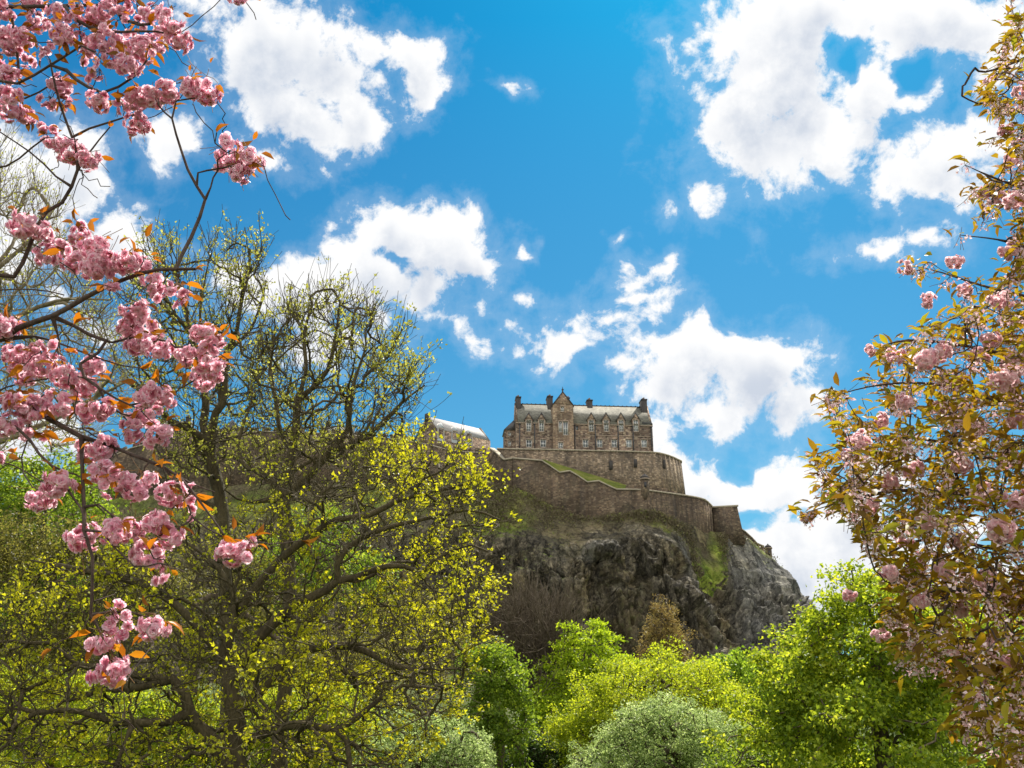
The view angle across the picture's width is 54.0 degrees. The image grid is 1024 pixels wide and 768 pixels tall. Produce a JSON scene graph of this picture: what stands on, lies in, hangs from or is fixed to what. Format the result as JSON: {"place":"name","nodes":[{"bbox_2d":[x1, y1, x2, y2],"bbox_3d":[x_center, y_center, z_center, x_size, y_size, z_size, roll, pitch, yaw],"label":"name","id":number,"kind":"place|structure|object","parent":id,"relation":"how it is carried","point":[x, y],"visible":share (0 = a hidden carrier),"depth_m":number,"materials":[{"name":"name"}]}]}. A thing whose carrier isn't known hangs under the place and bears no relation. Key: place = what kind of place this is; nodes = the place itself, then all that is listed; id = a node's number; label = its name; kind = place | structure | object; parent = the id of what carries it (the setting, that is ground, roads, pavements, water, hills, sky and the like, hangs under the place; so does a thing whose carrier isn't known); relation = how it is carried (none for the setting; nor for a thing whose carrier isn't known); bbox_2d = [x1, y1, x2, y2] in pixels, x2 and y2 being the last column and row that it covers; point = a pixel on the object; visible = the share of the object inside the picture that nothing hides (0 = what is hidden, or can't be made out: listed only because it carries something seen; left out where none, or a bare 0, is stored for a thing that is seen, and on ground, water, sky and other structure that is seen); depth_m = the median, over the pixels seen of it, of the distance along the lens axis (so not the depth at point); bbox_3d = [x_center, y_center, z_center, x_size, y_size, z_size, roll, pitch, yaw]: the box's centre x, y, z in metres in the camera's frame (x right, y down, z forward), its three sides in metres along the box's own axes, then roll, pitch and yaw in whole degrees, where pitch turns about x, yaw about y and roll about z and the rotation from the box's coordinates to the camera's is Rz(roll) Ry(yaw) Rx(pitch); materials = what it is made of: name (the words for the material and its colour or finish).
{"place":"outdoors","nodes":[
{"label":"outdoors","id":0,"kind":"place"},
{"bbox_2d":[0,480,821,684],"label":"crag","id":1,"kind":"structure","parent":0,"point":[631,567],"depth_m":224.67,"materials":[{"name":"grey stone"}]},
{"bbox_2d":[90,427,489,498],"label":"battlement wall","id":2,"kind":"structure","parent":1,"relation":"on","point":[126,461],"depth_m":263.97,"materials":[{"name":"stone"}]},
{"bbox_2d":[3,478,781,578],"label":"crag scrub","id":3,"kind":"object","parent":1,"relation":"on","point":[662,516],"visible":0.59,"depth_m":238.03,"materials":[{"name":"green plant"}]},
{"bbox_2d":[490,447,512,487],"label":"stair wall","id":4,"kind":"structure","parent":1,"relation":"on","point":[498,461],"depth_m":249.47,"materials":[{"name":"stone"}]},
{"bbox_2d":[513,457,646,516],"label":"rampart wall","id":5,"kind":"structure","parent":1,"relation":"on","point":[569,490],"depth_m":243.11,"materials":[{"name":"stone"}]},
{"bbox_2d":[639,473,649,499],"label":"sentry turret","id":6,"kind":"object","parent":5,"relation":"attached to","point":[644,479],"visible":1,"depth_m":238.93,"materials":[{"name":"stone"}]},
{"bbox_2d":[647,490,713,532],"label":"rampart wall","id":7,"kind":"structure","parent":1,"relation":"on","point":[696,511],"depth_m":243.34,"materials":[{"name":"stone"}]},
{"bbox_2d":[712,505,744,544],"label":"corner bastion","id":8,"kind":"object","parent":1,"relation":"on","point":[726,518],"visible":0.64,"depth_m":247.66,"materials":[{"name":"stone"}]},
{"bbox_2d":[742,529,764,551],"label":"rampart wall","id":9,"kind":"structure","parent":1,"relation":"on","point":[745,533],"depth_m":255.83,"materials":[{"name":"stone"}]},
{"bbox_2d":[764,544,771,555],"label":"sentry turret","id":10,"kind":"object","parent":1,"relation":"on","point":[768,547],"visible":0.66,"depth_m":256.25,"materials":[{"name":"stone"}]},
{"bbox_2d":[1,657,1015,767],"bbox_3d":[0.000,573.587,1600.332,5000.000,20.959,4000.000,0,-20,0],"label":"ground","id":11,"kind":"structure","parent":0,"point":[408,692],"depth_m":129.48,"materials":[{"name":"green plant"}]},
{"bbox_2d":[0,109,146,474],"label":"bare tree","id":12,"kind":"object","parent":11,"relation":"on","point":[28,310],"visible":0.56,"depth_m":18.08,"materials":[{"name":"brown plant"}]},
{"bbox_2d":[0,438,148,766],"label":"broadleaf tree","id":13,"kind":"object","parent":11,"relation":"on","point":[11,498],"visible":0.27,"depth_m":62.37,"materials":[{"name":"green plant"}]},
{"bbox_2d":[0,658,200,767],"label":"shrub","id":14,"kind":"object","parent":11,"relation":"on","point":[80,705],"visible":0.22,"depth_m":32.80,"materials":[{"name":"green plant"}]},
{"bbox_2d":[0,503,207,764],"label":"broadleaf tree","id":15,"kind":"object","parent":11,"relation":"on","point":[11,556],"visible":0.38,"depth_m":50.81,"materials":[{"name":"green plant"}]},
{"bbox_2d":[54,685,251,767],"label":"shrub","id":16,"kind":"object","parent":11,"relation":"on","point":[147,709],"visible":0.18,"depth_m":31.26,"materials":[{"name":"green plant"}]},
{"bbox_2d":[0,0,318,732],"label":"cherry tree","id":17,"kind":"object","parent":11,"relation":"on","point":[95,257],"visible":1,"depth_m":4.51,"materials":[{"name":"pink plant"}]},
{"bbox_2d":[98,207,308,767],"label":"budding tree","id":18,"kind":"object","parent":11,"relation":"on","point":[206,436],"visible":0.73,"depth_m":30.43,"materials":[{"name":"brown plant"}]},
{"bbox_2d":[0,410,521,767],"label":"budding tree","id":19,"kind":"object","parent":11,"relation":"on","point":[232,666],"visible":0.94,"depth_m":20.08,"materials":[{"name":"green plant"}]},
{"bbox_2d":[212,663,389,767],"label":"shrub","id":20,"kind":"object","parent":11,"relation":"on","point":[266,755],"visible":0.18,"depth_m":33.17,"materials":[{"name":"green plant"}]},
{"bbox_2d":[72,511,530,767],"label":"broadleaf tree","id":21,"kind":"object","parent":11,"relation":"on","point":[208,596],"visible":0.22,"depth_m":77.75,"materials":[{"name":"green plant"}]},
{"bbox_2d":[242,500,402,765],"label":"broadleaf tree","id":22,"kind":"object","parent":11,"relation":"on","point":[365,562],"visible":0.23,"depth_m":87.39,"materials":[{"name":"green plant"}]},
{"bbox_2d":[216,252,451,767],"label":"budding tree","id":23,"kind":"object","parent":11,"relation":"on","point":[296,404],"visible":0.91,"depth_m":26.45,"materials":[{"name":"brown plant"}]},
{"bbox_2d":[215,613,466,767],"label":"shrub","id":24,"kind":"object","parent":11,"relation":"on","point":[310,661],"visible":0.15,"depth_m":43.40,"materials":[{"name":"green plant"}]},
{"bbox_2d":[338,707,497,767],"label":"shrub","id":25,"kind":"object","parent":11,"relation":"on","point":[468,758],"visible":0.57,"depth_m":31.47,"materials":[{"name":"green plant"}]},
{"bbox_2d":[437,631,545,767],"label":"broadleaf tree","id":26,"kind":"object","parent":11,"relation":"on","point":[509,689],"visible":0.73,"depth_m":41.21,"materials":[{"name":"green plant"}]},
{"bbox_2d":[490,730,578,767],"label":"shrub","id":27,"kind":"object","parent":11,"relation":"on","point":[536,754],"visible":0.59,"depth_m":44.32,"materials":[{"name":"green plant"}]},
{"bbox_2d":[456,559,616,757],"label":"bare tree","id":28,"kind":"object","parent":11,"relation":"on","point":[540,629],"visible":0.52,"depth_m":71.87,"materials":[{"name":"brown plant"}]},
{"bbox_2d":[511,617,646,766],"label":"broadleaf tree","id":29,"kind":"object","parent":11,"relation":"on","point":[583,643],"visible":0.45,"depth_m":66.84,"materials":[{"name":"green plant"}]},
{"bbox_2d":[535,635,771,767],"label":"broadleaf tree","id":30,"kind":"object","parent":11,"relation":"on","point":[569,727],"visible":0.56,"depth_m":42.70,"materials":[{"name":"green plant"}]},
{"bbox_2d":[633,593,701,760],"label":"conifer","id":31,"kind":"object","parent":11,"relation":"on","point":[661,629],"visible":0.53,"depth_m":89.08,"materials":[{"name":"brown plant"}]},
{"bbox_2d":[564,687,776,767],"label":"shrub","id":32,"kind":"object","parent":11,"relation":"on","point":[646,720],"visible":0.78,"depth_m":34.02,"materials":[{"name":"green plant"}]},
{"bbox_2d":[662,645,810,753],"bbox_3d":[11.919,17.672,53.070,8.992,7.671,7.305,0,-20,0],"label":"broadleaf tree","id":33,"kind":"object","parent":11,"relation":"on","point":[739,665],"visible":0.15,"depth_m":53.09,"materials":[{"name":"green plant"}]},
{"bbox_2d":[701,726,874,767],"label":"shrub","id":34,"kind":"object","parent":11,"relation":"on","point":[756,760],"visible":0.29,"depth_m":30.61,"materials":[{"name":"green plant"}]},
{"bbox_2d":[700,556,1023,767],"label":"broadleaf tree","id":35,"kind":"object","parent":11,"relation":"on","point":[829,705],"visible":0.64,"depth_m":26.45,"materials":[{"name":"green plant"}]},
{"bbox_2d":[801,729,958,767],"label":"shrub","id":36,"kind":"object","parent":11,"relation":"on","point":[869,756],"visible":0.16,"depth_m":30.25,"materials":[{"name":"green plant"}]},
{"bbox_2d":[787,0,1023,767],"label":"cherry tree","id":37,"kind":"object","parent":11,"relation":"on","point":[988,583],"visible":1,"depth_m":5.37,"materials":[{"name":"pink plant"}]},
{"bbox_2d":[808,550,1023,766],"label":"broadleaf tree","id":38,"kind":"object","parent":11,"relation":"on","point":[982,605],"visible":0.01,"depth_m":46.06,"materials":[{"name":"green plant"}]},
{"bbox_2d":[911,732,1021,767],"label":"shrub","id":39,"kind":"object","parent":11,"relation":"on","point":[983,763],"visible":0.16,"depth_m":30.60,"materials":[{"name":"green plant"}]},
{"bbox_2d":[0,0,1023,627],"bbox_3d":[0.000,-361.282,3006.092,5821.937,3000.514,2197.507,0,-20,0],"label":"cloud","id":40,"kind":"structure","parent":0,"point":[770,112],"depth_m":3576.51,"materials":[{"name":"white"}]},
{"bbox_2d":[0,0,1023,654],"label":"sky","id":41,"kind":"structure","parent":0,"point":[597,135],"materials":[{"name":"blue"}]},
{"bbox_2d":[543,459,626,487],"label":"grass bank","id":42,"kind":"structure","parent":0,"point":[583,475],"depth_m":249.34,"materials":[{"name":"green plant"}]},
{"bbox_2d":[625,486,677,492],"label":"gun embrasure wall","id":43,"kind":"structure","parent":42,"relation":"on","point":[650,488],"depth_m":245.15,"materials":[{"name":"stone"}]},
{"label":"plateau","id":44,"kind":"structure","parent":0,"visible":0},
{"bbox_2d":[161,415,191,437],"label":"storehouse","id":45,"kind":"structure","parent":44,"relation":"on","point":[188,419],"depth_m":282.17,"materials":[{"name":"stone"}]},
{"bbox_2d":[223,419,238,431],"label":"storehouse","id":46,"kind":"structure","parent":44,"relation":"on","point":[231,421],"depth_m":274.58,"materials":[{"name":"stone"}]},
{"bbox_2d":[325,422,354,432],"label":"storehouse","id":47,"kind":"structure","parent":44,"relation":"on","point":[336,428],"depth_m":272.45,"materials":[{"name":"stone"}]},
{"bbox_2d":[418,413,489,451],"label":"barrack block","id":48,"kind":"structure","parent":44,"relation":"on","point":[448,431],"depth_m":273.68,"materials":[{"name":"grey stone"}]},
{"bbox_2d":[497,448,685,494],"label":"terrace wall","id":49,"kind":"structure","parent":44,"relation":"on","point":[658,469],"depth_m":255.51,"materials":[{"name":"stone"}]},
{"bbox_2d":[502,387,653,451],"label":"stone hall","id":50,"kind":"structure","parent":49,"relation":"on","point":[562,421],"depth_m":261.34,"materials":[{"name":"brown stone"}]},
{"bbox_2d":[507,440,511,446],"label":"window","id":51,"kind":"structure","parent":50,"relation":"in","point":[509,442],"depth_m":261.55,"materials":[{"name":"grey glass"}]},
{"bbox_2d":[525,438,532,447],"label":"window","id":52,"kind":"structure","parent":50,"relation":"in","point":[528,443],"depth_m":258.88,"materials":[{"name":"grey glass"}]},
{"bbox_2d":[526,419,531,431],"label":"window","id":53,"kind":"structure","parent":50,"relation":"in","point":[528,425],"depth_m":260.21,"materials":[{"name":"grey glass"}]},
{"bbox_2d":[538,419,544,431],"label":"window","id":54,"kind":"structure","parent":50,"relation":"in","point":[541,426],"depth_m":260.43,"materials":[{"name":"grey glass"}]},
{"bbox_2d":[540,438,546,447],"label":"window","id":55,"kind":"structure","parent":50,"relation":"in","point":[543,443],"depth_m":259.19,"materials":[{"name":"grey glass"}]},
{"bbox_2d":[558,420,562,432],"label":"window","id":56,"kind":"structure","parent":50,"relation":"in","point":[559,423],"depth_m":259.89,"materials":[{"name":"grey glass"}]},
{"bbox_2d":[558,441,563,448],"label":"window","id":57,"kind":"structure","parent":50,"relation":"in","point":[560,445],"depth_m":258.25,"materials":[{"name":"grey glass"}]},
{"bbox_2d":[560,406,564,411],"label":"window","id":58,"kind":"structure","parent":50,"relation":"in","point":[562,408],"depth_m":261.55,"materials":[{"name":"grey glass"}]},
{"bbox_2d":[562,420,568,435],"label":"window","id":59,"kind":"structure","parent":50,"relation":"in","point":[565,425],"depth_m":259.89,"materials":[{"name":"grey glass"}]},
{"bbox_2d":[582,438,588,447],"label":"window","id":60,"kind":"structure","parent":50,"relation":"in","point":[585,443],"depth_m":260.08,"materials":[{"name":"grey glass"}]},
{"bbox_2d":[588,419,594,431],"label":"window","id":61,"kind":"structure","parent":50,"relation":"in","point":[591,428],"depth_m":261.55,"materials":[{"name":"grey glass"}]},
{"bbox_2d":[596,438,602,447],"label":"window","id":62,"kind":"structure","parent":50,"relation":"in","point":[599,443],"depth_m":260.40,"materials":[{"name":"grey glass"}]},
{"bbox_2d":[603,419,609,431],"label":"window","id":63,"kind":"structure","parent":50,"relation":"in","point":[605,427],"depth_m":261.83,"materials":[{"name":"grey glass"}]},
{"bbox_2d":[611,438,617,447],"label":"window","id":64,"kind":"structure","parent":50,"relation":"in","point":[614,443],"depth_m":260.72,"materials":[{"name":"grey glass"}]},
{"bbox_2d":[618,419,624,431],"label":"window","id":65,"kind":"structure","parent":50,"relation":"in","point":[620,428],"depth_m":262.25,"materials":[{"name":"grey glass"}]},
{"bbox_2d":[625,438,632,447],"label":"window","id":66,"kind":"structure","parent":50,"relation":"in","point":[628,444],"depth_m":260.97,"materials":[{"name":"grey glass"}]},
{"bbox_2d":[633,419,638,431],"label":"window","id":67,"kind":"structure","parent":50,"relation":"in","point":[636,427],"depth_m":262.54,"materials":[{"name":"grey glass"}]},
{"bbox_2d":[640,438,647,447],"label":"window","id":68,"kind":"structure","parent":50,"relation":"in","point":[644,443],"depth_m":261.35,"materials":[{"name":"grey glass"}]}
]}

